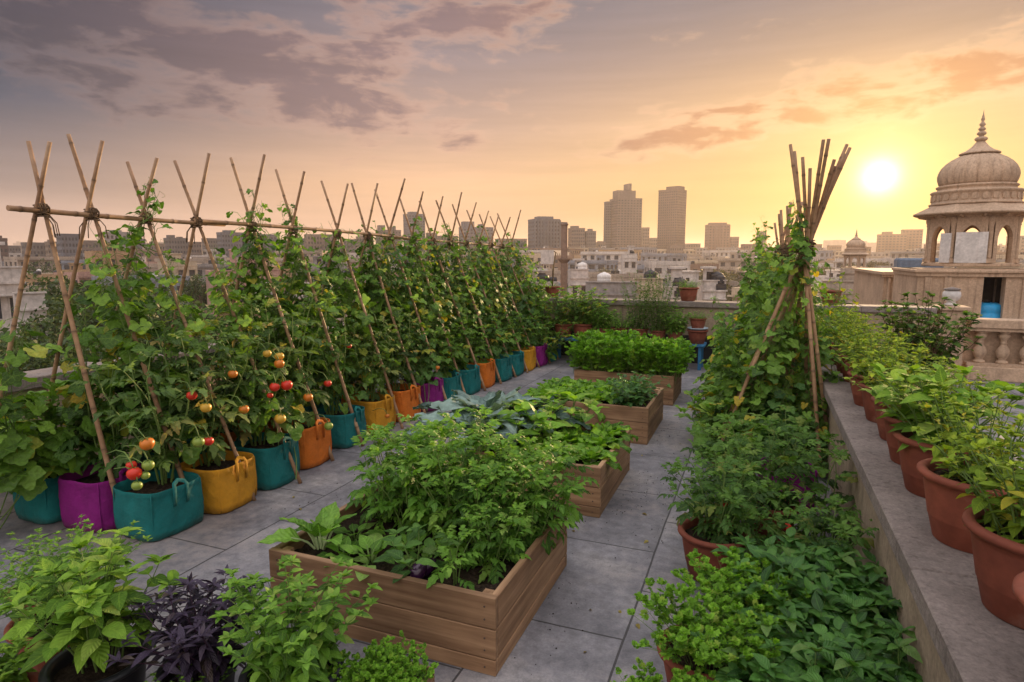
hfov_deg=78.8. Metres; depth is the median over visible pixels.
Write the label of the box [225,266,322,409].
tomato plant
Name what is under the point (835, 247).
tower block
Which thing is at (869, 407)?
plant pot
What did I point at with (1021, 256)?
city house
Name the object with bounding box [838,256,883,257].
city house
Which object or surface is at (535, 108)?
sky
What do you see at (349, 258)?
city house
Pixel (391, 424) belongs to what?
tomato plant
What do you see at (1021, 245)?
tower block
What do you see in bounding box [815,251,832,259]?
city house
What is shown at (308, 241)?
tower block
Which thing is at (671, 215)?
tower block
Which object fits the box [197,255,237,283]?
city house
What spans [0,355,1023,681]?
roof deck
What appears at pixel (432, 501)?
tomato plant
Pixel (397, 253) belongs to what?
climbing vine
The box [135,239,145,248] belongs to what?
tower block
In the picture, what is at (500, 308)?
climbing vine
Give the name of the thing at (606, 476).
raised bed
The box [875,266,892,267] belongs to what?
city house
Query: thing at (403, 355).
tomato plant
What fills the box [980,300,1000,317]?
blue drum
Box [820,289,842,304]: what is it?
plant pot
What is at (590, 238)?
tower block
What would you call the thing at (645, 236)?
tower block
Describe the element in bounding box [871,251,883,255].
city house
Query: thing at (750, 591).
spinach
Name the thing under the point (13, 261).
city house
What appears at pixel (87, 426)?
climbing vine
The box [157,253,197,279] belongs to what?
plastered house
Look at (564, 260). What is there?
brick minaret
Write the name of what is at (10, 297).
window
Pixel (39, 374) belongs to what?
parapet wall
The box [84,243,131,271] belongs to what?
plastered house
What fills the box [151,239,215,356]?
climbing vine
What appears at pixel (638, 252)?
city house
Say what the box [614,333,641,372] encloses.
celery
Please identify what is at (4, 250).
tower block
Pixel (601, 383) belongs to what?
lettuce
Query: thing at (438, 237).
tower block
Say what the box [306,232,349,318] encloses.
climbing vine
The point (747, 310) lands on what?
climbing vine
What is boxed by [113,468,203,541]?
grow bag
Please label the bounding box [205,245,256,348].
climbing vine
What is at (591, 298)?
garden shrub
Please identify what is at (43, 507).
grow bag
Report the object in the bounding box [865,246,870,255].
tower block
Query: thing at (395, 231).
tower block
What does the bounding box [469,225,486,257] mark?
vine shoot
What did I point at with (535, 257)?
city house
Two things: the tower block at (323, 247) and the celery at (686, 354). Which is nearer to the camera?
the celery at (686, 354)
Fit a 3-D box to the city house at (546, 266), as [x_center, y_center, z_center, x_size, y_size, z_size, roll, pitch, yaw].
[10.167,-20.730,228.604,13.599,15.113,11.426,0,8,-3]
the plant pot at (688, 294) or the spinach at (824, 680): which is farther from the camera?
the plant pot at (688, 294)
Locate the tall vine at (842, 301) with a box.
[814,272,877,349]
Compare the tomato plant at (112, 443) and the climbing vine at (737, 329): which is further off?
the climbing vine at (737, 329)
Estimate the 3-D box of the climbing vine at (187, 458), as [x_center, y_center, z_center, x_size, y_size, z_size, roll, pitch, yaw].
[-2.487,0.180,4.292,0.837,1.886,0.636,1,8,10]
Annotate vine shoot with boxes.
[115,177,172,254]
[232,188,278,258]
[276,204,307,257]
[399,216,425,258]
[440,223,464,260]
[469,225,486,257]
[704,309,751,396]
[707,291,745,368]
[733,251,763,311]
[738,247,775,328]
[750,222,776,278]
[751,235,773,292]
[753,215,781,279]
[773,199,818,291]
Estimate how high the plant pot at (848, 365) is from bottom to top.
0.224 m
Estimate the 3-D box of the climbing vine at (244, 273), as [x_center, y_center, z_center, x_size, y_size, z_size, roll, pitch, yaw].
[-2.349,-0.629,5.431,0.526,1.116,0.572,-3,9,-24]
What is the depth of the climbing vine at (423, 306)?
7.64 m
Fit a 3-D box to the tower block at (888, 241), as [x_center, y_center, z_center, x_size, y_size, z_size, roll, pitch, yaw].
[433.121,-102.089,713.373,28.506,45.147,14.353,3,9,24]
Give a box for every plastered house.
[0,242,25,335]
[12,291,48,342]
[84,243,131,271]
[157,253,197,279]
[205,258,280,336]
[296,256,346,281]
[339,260,379,302]
[532,269,559,296]
[568,259,588,296]
[585,272,637,298]
[621,246,636,273]
[633,270,663,298]
[663,266,691,299]
[697,266,727,300]
[821,280,853,303]
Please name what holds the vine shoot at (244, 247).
attached to the bamboo trellis
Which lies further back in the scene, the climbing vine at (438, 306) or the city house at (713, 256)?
the city house at (713, 256)
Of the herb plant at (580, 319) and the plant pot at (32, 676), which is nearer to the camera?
the plant pot at (32, 676)
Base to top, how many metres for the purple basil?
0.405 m
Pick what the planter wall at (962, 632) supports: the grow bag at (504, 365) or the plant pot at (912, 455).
the plant pot at (912, 455)
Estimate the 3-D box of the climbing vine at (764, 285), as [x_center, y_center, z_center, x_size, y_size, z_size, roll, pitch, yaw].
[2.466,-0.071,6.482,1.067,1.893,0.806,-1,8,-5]
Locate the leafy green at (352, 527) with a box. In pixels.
[333,522,382,552]
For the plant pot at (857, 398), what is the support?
on the planter wall at (962, 632)
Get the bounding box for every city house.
[3,254,74,271]
[9,251,21,256]
[24,268,59,284]
[24,283,60,294]
[27,264,52,273]
[53,269,130,283]
[54,263,85,271]
[60,260,85,269]
[91,259,191,316]
[131,267,157,272]
[133,246,166,261]
[137,257,157,263]
[144,259,200,268]
[154,255,210,262]
[163,255,225,261]
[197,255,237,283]
[202,249,247,254]
[210,282,307,330]
[269,257,312,265]
[272,264,294,278]
[275,251,327,256]
[331,256,379,262]
[347,253,367,256]
[424,253,467,262]
[490,248,519,257]
[515,252,540,267]
[520,246,582,254]
[520,249,560,254]
[520,263,560,279]
[522,264,557,269]
[550,252,580,279]
[567,270,643,282]
[568,255,617,269]
[580,246,588,251]
[581,250,627,269]
[588,246,614,251]
[599,247,641,260]
[620,247,656,252]
[637,259,657,272]
[641,252,686,260]
[643,270,700,299]
[644,255,690,278]
[657,249,693,253]
[686,254,699,260]
[686,254,728,259]
[687,255,717,263]
[690,261,718,273]
[696,246,740,255]
[702,249,747,257]
[716,252,765,278]
[726,271,759,293]
[727,268,830,301]
[728,249,767,251]
[730,250,793,257]
[773,255,819,262]
[794,248,835,257]
[810,269,839,283]
[812,263,834,270]
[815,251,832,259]
[819,257,843,268]
[833,258,895,269]
[835,251,844,257]
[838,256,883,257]
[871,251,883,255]
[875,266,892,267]
[884,248,918,256]
[888,248,938,257]
[909,251,938,257]
[953,264,1023,267]
[996,251,1023,254]
[996,252,1023,259]
[996,254,1023,263]
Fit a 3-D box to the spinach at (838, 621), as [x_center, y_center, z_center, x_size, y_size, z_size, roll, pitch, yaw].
[1.138,1.217,2.295,0.395,0.286,0.399,-8,11,-44]
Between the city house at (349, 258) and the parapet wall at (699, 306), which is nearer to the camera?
the parapet wall at (699, 306)
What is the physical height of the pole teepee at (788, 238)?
2.308 m
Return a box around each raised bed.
[269,485,566,676]
[444,420,630,517]
[532,387,663,444]
[574,365,681,405]
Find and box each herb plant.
[539,291,588,324]
[556,291,608,324]
[588,302,618,330]
[595,309,640,329]
[619,270,667,328]
[639,271,684,332]
[660,305,692,334]
[676,279,703,287]
[683,310,711,318]
[816,308,885,342]
[817,304,873,328]
[817,308,860,329]
[822,327,915,362]
[823,313,891,349]
[828,331,958,387]
[829,323,901,354]
[836,324,924,375]
[843,361,995,421]
[861,345,959,403]
[911,380,1023,489]
[920,358,970,393]
[926,424,1023,543]
[944,365,987,405]
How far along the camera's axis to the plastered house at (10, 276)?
40.80 m
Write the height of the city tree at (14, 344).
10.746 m
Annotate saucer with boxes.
[687,326,707,330]
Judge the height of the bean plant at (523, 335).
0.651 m
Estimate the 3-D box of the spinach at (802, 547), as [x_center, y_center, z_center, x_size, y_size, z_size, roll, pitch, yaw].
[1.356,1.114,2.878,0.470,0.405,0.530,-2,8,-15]
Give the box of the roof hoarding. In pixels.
[541,250,553,274]
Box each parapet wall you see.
[0,322,373,493]
[471,297,936,363]
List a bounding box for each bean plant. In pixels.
[0,379,116,470]
[341,350,363,390]
[400,315,438,382]
[423,329,462,382]
[444,319,474,369]
[451,321,505,362]
[476,308,515,358]
[492,320,521,354]
[506,311,536,349]
[510,312,544,345]
[533,306,554,342]
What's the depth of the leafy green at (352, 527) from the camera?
3.26 m
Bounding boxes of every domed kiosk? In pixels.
[840,230,869,267]
[913,112,1023,266]
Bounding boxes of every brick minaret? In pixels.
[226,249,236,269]
[558,223,569,296]
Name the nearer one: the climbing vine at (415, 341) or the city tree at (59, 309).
the climbing vine at (415, 341)
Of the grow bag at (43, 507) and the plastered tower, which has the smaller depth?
the grow bag at (43, 507)
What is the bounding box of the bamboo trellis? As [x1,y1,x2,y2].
[0,134,558,500]
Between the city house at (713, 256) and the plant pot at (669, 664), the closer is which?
the plant pot at (669, 664)
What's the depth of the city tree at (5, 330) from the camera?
30.94 m
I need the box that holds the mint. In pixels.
[207,554,381,681]
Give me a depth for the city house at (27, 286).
105.41 m
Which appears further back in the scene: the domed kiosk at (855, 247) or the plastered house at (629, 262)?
the plastered house at (629, 262)
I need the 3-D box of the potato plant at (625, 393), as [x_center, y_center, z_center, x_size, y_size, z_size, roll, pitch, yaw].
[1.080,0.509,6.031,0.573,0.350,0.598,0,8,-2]
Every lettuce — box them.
[489,401,568,454]
[492,396,572,444]
[520,437,591,471]
[522,384,568,400]
[528,379,573,392]
[535,383,608,432]
[539,376,576,386]
[542,426,594,454]
[550,386,595,403]
[553,381,592,390]
[556,445,621,470]
[570,426,631,453]
[572,379,597,384]
[573,387,624,422]
[582,421,638,440]
[585,384,623,401]
[588,378,628,388]
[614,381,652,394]
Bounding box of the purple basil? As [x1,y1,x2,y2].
[103,564,269,681]
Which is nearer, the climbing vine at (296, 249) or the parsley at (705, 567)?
the parsley at (705, 567)
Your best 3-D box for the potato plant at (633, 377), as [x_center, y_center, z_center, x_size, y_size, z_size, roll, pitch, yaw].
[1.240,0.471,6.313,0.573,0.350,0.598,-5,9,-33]
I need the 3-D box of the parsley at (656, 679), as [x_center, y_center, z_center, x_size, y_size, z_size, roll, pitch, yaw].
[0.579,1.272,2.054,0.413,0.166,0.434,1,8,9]
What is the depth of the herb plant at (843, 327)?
5.61 m
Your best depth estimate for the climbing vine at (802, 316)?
6.30 m
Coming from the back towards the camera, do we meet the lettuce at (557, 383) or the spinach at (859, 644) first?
the lettuce at (557, 383)
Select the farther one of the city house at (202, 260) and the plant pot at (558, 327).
the city house at (202, 260)
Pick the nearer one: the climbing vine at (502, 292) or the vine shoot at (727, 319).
the vine shoot at (727, 319)
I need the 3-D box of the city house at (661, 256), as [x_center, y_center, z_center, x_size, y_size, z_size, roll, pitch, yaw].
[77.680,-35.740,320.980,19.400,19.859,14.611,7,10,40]
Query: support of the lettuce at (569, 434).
on the raised bed at (606, 476)
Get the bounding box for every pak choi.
[257,502,356,549]
[323,533,416,580]
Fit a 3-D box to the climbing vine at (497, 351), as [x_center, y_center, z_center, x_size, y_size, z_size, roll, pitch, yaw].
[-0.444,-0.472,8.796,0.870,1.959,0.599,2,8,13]
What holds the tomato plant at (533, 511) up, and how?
in the raised bed at (481, 627)
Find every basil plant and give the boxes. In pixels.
[0,526,186,674]
[0,622,38,681]
[862,362,1023,452]
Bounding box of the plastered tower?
[838,268,854,280]
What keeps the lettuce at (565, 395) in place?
on the raised bed at (643, 421)
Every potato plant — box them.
[593,376,656,406]
[608,369,670,401]
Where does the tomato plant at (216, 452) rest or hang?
on the grow bag at (229, 483)
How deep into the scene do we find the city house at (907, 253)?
319.68 m
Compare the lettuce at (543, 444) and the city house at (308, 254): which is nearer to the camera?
the lettuce at (543, 444)
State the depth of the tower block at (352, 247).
488.05 m
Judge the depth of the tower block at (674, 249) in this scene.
443.22 m
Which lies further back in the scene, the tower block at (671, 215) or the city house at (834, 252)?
the tower block at (671, 215)
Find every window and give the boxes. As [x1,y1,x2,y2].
[0,295,4,319]
[5,295,13,319]
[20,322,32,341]
[176,269,183,274]
[188,269,195,275]
[570,284,579,295]
[580,284,585,295]
[624,261,629,267]
[631,261,636,267]
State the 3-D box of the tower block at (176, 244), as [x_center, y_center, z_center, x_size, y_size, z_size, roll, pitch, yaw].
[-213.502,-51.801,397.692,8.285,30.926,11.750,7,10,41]
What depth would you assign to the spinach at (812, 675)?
2.07 m
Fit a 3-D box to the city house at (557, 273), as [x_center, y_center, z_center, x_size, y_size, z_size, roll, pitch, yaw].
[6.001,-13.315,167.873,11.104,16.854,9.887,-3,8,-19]
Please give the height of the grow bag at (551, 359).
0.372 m
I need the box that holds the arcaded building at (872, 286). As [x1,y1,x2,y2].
[851,268,893,304]
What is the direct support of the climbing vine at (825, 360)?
attached to the pole teepee at (813, 214)
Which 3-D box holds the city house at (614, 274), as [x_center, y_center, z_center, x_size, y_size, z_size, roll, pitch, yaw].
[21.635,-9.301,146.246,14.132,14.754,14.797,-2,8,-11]
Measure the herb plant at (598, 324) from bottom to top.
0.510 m
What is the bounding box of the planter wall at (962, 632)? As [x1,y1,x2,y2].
[817,364,1023,681]
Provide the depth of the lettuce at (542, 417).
4.56 m
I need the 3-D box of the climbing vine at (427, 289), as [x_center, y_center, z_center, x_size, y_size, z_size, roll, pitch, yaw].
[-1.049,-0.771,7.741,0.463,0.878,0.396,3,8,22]
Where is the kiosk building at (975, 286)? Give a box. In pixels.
[891,267,1023,365]
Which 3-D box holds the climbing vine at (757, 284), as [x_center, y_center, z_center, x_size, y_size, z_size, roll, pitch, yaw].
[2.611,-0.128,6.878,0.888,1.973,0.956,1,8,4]
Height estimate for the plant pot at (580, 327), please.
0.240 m
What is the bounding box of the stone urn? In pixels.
[942,287,960,305]
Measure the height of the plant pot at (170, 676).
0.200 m
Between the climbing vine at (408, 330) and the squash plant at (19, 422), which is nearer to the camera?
the squash plant at (19, 422)
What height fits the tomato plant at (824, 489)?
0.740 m
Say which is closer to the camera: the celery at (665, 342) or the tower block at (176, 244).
the celery at (665, 342)
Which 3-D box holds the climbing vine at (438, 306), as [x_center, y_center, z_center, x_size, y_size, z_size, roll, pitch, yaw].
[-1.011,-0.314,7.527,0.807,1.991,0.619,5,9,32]
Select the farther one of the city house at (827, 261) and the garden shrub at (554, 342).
the city house at (827, 261)
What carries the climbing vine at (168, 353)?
attached to the bamboo trellis
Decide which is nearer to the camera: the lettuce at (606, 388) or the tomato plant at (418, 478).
the tomato plant at (418, 478)
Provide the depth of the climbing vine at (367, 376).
6.40 m
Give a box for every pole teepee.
[712,139,851,476]
[760,202,803,395]
[770,214,793,266]
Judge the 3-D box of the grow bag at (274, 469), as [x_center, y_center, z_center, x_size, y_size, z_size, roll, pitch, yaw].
[-1.926,0.910,4.877,0.445,0.376,0.440,2,8,16]
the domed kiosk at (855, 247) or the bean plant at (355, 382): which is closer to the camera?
the bean plant at (355, 382)
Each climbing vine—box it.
[0,303,82,528]
[12,288,129,500]
[54,239,164,447]
[78,230,211,479]
[80,220,163,365]
[82,214,157,349]
[139,287,221,434]
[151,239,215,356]
[199,248,305,479]
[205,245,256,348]
[211,203,272,330]
[213,233,279,419]
[226,211,321,426]
[242,229,310,339]
[248,264,316,404]
[256,230,304,318]
[267,232,315,358]
[275,207,338,329]
[275,232,354,414]
[282,248,367,404]
[296,229,363,389]
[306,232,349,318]
[312,224,400,400]
[318,262,385,389]
[323,220,376,328]
[326,240,391,389]
[339,237,372,313]
[349,238,418,389]
[351,245,421,378]
[355,226,406,365]
[357,222,411,321]
[368,221,441,381]
[368,247,395,294]
[375,226,433,391]
[376,241,441,409]
[378,274,436,367]
[382,227,426,312]
[391,234,452,370]
[395,241,417,297]
[397,240,467,364]
[400,232,459,397]
[402,231,454,379]
[408,234,468,371]
[410,251,440,312]
[419,231,439,280]
[420,228,473,357]
[424,266,463,351]
[427,241,463,311]
[434,250,491,351]
[439,232,487,353]
[440,224,483,306]
[442,251,493,362]
[443,231,473,311]
[449,238,508,358]
[453,234,500,347]
[457,238,483,306]
[461,284,500,352]
[463,245,492,306]
[470,239,516,345]
[472,236,494,313]
[474,244,518,349]
[478,249,506,304]
[481,246,524,344]
[486,230,536,345]
[488,233,518,297]
[491,250,518,296]
[493,245,508,286]
[498,243,543,340]
[498,245,543,344]
[501,240,527,301]
[505,232,552,336]
[507,242,526,304]
[508,239,554,337]
[510,246,536,298]
[522,244,561,352]
[692,243,792,416]
[693,261,793,417]
[693,291,769,413]
[695,261,818,452]
[695,286,756,390]
[698,238,795,401]
[699,248,780,390]
[706,254,778,389]
[706,319,797,467]
[708,259,775,370]
[715,333,789,443]
[736,242,780,334]
[746,254,804,402]
[746,367,809,460]
[748,382,796,462]
[754,256,833,424]
[768,253,832,425]
[778,256,821,350]
[781,259,855,446]
[783,245,841,402]
[785,368,828,477]
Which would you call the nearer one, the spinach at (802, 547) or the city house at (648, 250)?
the spinach at (802, 547)
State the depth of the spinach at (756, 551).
3.00 m
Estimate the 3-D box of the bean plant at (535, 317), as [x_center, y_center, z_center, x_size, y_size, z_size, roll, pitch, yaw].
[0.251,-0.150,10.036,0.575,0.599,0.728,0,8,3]
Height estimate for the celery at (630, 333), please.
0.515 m
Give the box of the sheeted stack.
[893,258,943,267]
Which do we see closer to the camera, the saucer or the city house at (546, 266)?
the saucer
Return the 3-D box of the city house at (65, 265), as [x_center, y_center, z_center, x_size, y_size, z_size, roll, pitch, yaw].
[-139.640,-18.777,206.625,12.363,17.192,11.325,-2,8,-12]
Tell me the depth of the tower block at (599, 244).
493.51 m
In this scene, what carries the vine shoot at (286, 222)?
attached to the bamboo trellis
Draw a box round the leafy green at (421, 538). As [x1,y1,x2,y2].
[384,533,435,564]
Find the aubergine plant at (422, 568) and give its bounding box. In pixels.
[372,522,460,583]
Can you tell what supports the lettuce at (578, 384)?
on the raised bed at (643, 421)
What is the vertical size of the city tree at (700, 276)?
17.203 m
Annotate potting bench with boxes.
[549,336,706,369]
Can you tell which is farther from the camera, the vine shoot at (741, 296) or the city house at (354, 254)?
the city house at (354, 254)
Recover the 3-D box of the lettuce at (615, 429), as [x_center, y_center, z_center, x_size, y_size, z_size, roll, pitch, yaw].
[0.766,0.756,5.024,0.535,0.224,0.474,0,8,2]
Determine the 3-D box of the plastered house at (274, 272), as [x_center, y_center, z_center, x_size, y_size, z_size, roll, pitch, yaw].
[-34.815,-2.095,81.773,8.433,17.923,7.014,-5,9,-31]
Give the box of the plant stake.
[552,251,556,285]
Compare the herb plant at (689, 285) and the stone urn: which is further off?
the herb plant at (689, 285)
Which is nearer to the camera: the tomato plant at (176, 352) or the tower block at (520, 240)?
the tomato plant at (176, 352)
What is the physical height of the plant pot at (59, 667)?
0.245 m
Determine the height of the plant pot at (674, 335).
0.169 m
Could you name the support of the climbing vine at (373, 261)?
attached to the bamboo trellis
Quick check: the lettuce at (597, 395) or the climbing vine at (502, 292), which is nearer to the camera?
the lettuce at (597, 395)
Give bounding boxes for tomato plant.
[49,340,167,481]
[70,303,225,489]
[121,276,228,443]
[131,318,269,466]
[171,305,272,429]
[193,293,319,446]
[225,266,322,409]
[241,289,342,429]
[295,292,358,414]
[342,322,400,417]
[345,430,440,534]
[356,421,458,519]
[357,306,439,390]
[359,435,465,548]
[369,413,461,500]
[375,420,485,528]
[392,418,507,557]
[416,408,506,523]
[424,520,492,589]
[427,404,521,526]
[435,449,552,559]
[457,499,535,583]
[469,427,550,523]
[473,450,579,557]
[476,440,582,554]
[497,420,599,544]
[657,455,782,544]
[661,450,769,525]
[680,421,785,491]
[681,441,788,532]
[704,413,845,511]
[710,485,824,554]
[731,404,843,478]
[741,445,861,543]
[744,490,878,561]
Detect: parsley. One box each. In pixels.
[321,639,406,681]
[344,630,438,681]
[349,648,436,681]
[610,657,706,681]
[627,573,784,669]
[645,673,698,681]
[653,666,726,681]
[670,546,810,631]
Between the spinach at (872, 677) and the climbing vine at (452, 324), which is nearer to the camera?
the spinach at (872, 677)
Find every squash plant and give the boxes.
[0,406,98,494]
[674,398,764,461]
[684,378,723,431]
[693,412,756,472]
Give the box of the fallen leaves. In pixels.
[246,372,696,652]
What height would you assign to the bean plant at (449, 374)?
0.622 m
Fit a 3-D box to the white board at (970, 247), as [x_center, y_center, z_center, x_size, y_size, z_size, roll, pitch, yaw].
[15.009,-3.058,20.395,0.860,1.000,0.040,6,10,36]
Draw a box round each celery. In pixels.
[564,339,595,373]
[570,328,599,369]
[575,329,601,367]
[578,338,609,370]
[589,335,625,371]
[590,334,612,370]
[603,329,628,344]
[606,339,639,372]
[612,329,634,335]
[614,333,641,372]
[618,331,644,343]
[623,336,659,373]
[636,340,673,374]
[641,333,656,339]
[641,336,677,374]
[652,341,685,380]
[660,339,689,376]
[667,337,694,374]
[671,336,697,369]
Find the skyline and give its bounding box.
[13,240,939,251]
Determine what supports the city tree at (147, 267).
on the city ground
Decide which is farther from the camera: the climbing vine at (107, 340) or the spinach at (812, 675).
the climbing vine at (107, 340)
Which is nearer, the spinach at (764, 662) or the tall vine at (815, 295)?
the spinach at (764, 662)
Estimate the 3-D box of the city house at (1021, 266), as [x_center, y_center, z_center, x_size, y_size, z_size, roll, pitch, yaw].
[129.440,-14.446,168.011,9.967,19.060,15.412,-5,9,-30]
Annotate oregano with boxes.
[0,514,151,599]
[0,523,150,632]
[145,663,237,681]
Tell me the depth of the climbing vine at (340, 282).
6.21 m
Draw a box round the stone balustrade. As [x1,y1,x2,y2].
[932,304,1023,382]
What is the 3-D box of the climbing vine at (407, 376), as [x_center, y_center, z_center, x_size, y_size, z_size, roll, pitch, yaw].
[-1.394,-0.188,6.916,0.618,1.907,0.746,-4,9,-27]
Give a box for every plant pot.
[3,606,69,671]
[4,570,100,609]
[12,672,39,681]
[38,637,151,681]
[154,657,237,681]
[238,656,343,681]
[545,286,560,296]
[555,323,572,336]
[572,323,592,337]
[594,328,609,332]
[611,326,628,332]
[630,327,648,338]
[649,329,666,338]
[657,625,742,681]
[667,332,682,342]
[678,516,751,584]
[679,287,698,300]
[687,329,707,343]
[689,317,706,328]
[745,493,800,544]
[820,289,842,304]
[832,346,841,372]
[838,352,849,382]
[845,362,852,390]
[847,370,873,406]
[858,383,915,422]
[871,396,901,440]
[880,411,912,464]
[892,429,993,497]
[916,457,1023,553]
[962,504,1023,629]
[1012,571,1023,605]
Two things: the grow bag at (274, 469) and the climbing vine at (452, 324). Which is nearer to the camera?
the grow bag at (274, 469)
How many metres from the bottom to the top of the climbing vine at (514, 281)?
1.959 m
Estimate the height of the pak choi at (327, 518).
0.168 m
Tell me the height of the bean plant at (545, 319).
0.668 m
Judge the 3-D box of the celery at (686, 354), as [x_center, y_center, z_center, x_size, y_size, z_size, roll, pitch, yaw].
[1.967,0.209,7.581,0.398,0.465,0.407,5,9,31]
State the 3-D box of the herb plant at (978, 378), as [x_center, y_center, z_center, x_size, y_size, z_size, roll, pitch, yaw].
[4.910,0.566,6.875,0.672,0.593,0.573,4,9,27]
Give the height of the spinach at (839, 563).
0.398 m
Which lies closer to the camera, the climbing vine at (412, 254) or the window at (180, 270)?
the climbing vine at (412, 254)
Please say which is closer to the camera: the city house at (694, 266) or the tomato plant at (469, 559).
the tomato plant at (469, 559)
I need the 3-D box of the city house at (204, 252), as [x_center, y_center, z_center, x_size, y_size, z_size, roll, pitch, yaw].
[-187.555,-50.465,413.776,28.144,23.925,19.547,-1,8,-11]
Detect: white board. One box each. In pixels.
[938,233,951,262]
[953,232,988,262]
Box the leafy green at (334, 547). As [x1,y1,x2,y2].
[317,536,369,563]
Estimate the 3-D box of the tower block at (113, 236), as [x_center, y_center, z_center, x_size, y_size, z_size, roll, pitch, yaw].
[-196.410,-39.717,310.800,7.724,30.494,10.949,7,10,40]
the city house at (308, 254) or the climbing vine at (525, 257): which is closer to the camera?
the climbing vine at (525, 257)
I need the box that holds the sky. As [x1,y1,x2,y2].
[0,0,1023,249]
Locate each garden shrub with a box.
[516,315,576,359]
[549,285,617,323]
[862,291,983,373]
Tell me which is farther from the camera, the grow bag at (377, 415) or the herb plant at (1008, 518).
the grow bag at (377, 415)
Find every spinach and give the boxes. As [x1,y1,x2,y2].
[690,630,824,681]
[703,604,840,681]
[711,527,829,577]
[721,546,820,594]
[727,677,826,681]
[728,571,832,638]
[730,552,869,639]
[747,624,911,681]
[751,535,851,593]
[752,653,819,681]
[756,616,886,677]
[768,571,875,668]
[774,551,876,608]
[774,571,882,631]
[775,552,889,611]
[777,632,922,681]
[780,540,878,588]
[795,560,902,636]
[799,672,881,681]
[800,660,895,681]
[805,598,891,655]
[818,577,900,644]
[818,613,922,681]
[819,563,887,590]
[833,551,883,586]
[833,584,902,638]
[864,662,916,681]
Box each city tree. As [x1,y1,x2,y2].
[0,317,73,355]
[0,323,102,364]
[0,333,77,372]
[0,335,53,371]
[22,292,160,353]
[24,271,84,316]
[24,271,111,294]
[28,258,55,272]
[46,267,148,318]
[47,292,103,342]
[52,331,112,361]
[75,268,172,329]
[104,324,174,354]
[106,279,204,340]
[128,266,153,274]
[141,300,225,343]
[179,271,206,318]
[597,268,620,271]
[696,282,735,299]
[699,268,728,279]
[714,268,742,292]
[810,264,834,274]
[865,260,890,267]
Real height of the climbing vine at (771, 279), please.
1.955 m
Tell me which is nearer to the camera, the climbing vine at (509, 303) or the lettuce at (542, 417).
the lettuce at (542, 417)
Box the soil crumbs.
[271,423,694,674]
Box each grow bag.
[13,462,91,523]
[58,460,146,532]
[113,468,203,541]
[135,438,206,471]
[180,450,256,513]
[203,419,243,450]
[229,432,299,489]
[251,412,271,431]
[272,417,331,469]
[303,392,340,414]
[316,403,365,448]
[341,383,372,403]
[346,391,395,434]
[378,383,420,421]
[403,376,443,411]
[443,371,461,399]
[445,364,480,394]
[468,358,494,388]
[478,354,511,381]
[502,350,523,376]
[512,346,535,371]
[519,343,547,366]
[547,340,556,361]
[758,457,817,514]
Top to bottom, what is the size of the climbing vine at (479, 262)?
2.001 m
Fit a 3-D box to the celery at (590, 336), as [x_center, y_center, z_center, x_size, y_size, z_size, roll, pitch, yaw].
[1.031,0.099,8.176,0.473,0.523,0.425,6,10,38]
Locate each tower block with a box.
[0,236,8,260]
[8,245,20,252]
[21,242,45,256]
[44,240,57,256]
[56,233,82,259]
[82,240,101,252]
[102,230,130,250]
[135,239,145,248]
[145,241,164,248]
[163,235,187,254]
[188,242,201,254]
[201,238,216,248]
[216,230,246,257]
[247,234,279,256]
[304,234,332,250]
[321,241,341,255]
[340,239,355,252]
[356,235,369,249]
[375,225,400,256]
[403,212,425,252]
[426,233,436,251]
[437,236,457,244]
[459,221,493,252]
[471,236,485,251]
[495,238,526,247]
[510,242,524,247]
[528,216,560,247]
[568,226,584,247]
[585,229,595,247]
[596,241,604,247]
[603,201,611,247]
[610,183,641,247]
[641,227,649,246]
[649,238,656,247]
[657,186,686,248]
[666,245,683,252]
[685,243,700,253]
[704,223,730,249]
[730,237,738,246]
[741,244,756,248]
[756,231,766,248]
[827,245,841,250]
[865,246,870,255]
[876,232,907,251]
[901,229,922,248]
[1005,236,1023,251]
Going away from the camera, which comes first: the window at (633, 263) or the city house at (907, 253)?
the window at (633, 263)
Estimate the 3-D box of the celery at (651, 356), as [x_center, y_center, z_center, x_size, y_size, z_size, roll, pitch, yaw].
[1.696,0.220,7.445,0.434,0.480,0.390,5,9,30]
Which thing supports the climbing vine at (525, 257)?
attached to the bamboo trellis
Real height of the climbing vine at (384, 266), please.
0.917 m
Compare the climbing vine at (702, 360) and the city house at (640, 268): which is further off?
the city house at (640, 268)
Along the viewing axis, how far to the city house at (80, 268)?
175.94 m
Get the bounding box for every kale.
[405,386,559,434]
[407,404,553,450]
[471,393,590,445]
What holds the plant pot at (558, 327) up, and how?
on the potting bench
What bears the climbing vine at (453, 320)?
attached to the bamboo trellis
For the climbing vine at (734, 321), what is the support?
attached to the pole teepee at (776, 238)
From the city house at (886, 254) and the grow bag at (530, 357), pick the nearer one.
the grow bag at (530, 357)
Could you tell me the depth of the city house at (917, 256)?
285.25 m
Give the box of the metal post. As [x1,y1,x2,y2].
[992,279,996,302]
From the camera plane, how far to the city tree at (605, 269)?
170.40 m
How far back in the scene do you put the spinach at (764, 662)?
2.11 m
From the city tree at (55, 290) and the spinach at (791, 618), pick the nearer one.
the spinach at (791, 618)
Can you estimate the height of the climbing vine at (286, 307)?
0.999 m
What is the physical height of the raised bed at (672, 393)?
0.350 m
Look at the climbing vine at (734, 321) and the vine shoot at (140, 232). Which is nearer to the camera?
the vine shoot at (140, 232)
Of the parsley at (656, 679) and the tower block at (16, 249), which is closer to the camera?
the parsley at (656, 679)
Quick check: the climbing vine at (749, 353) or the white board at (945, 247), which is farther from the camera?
the white board at (945, 247)

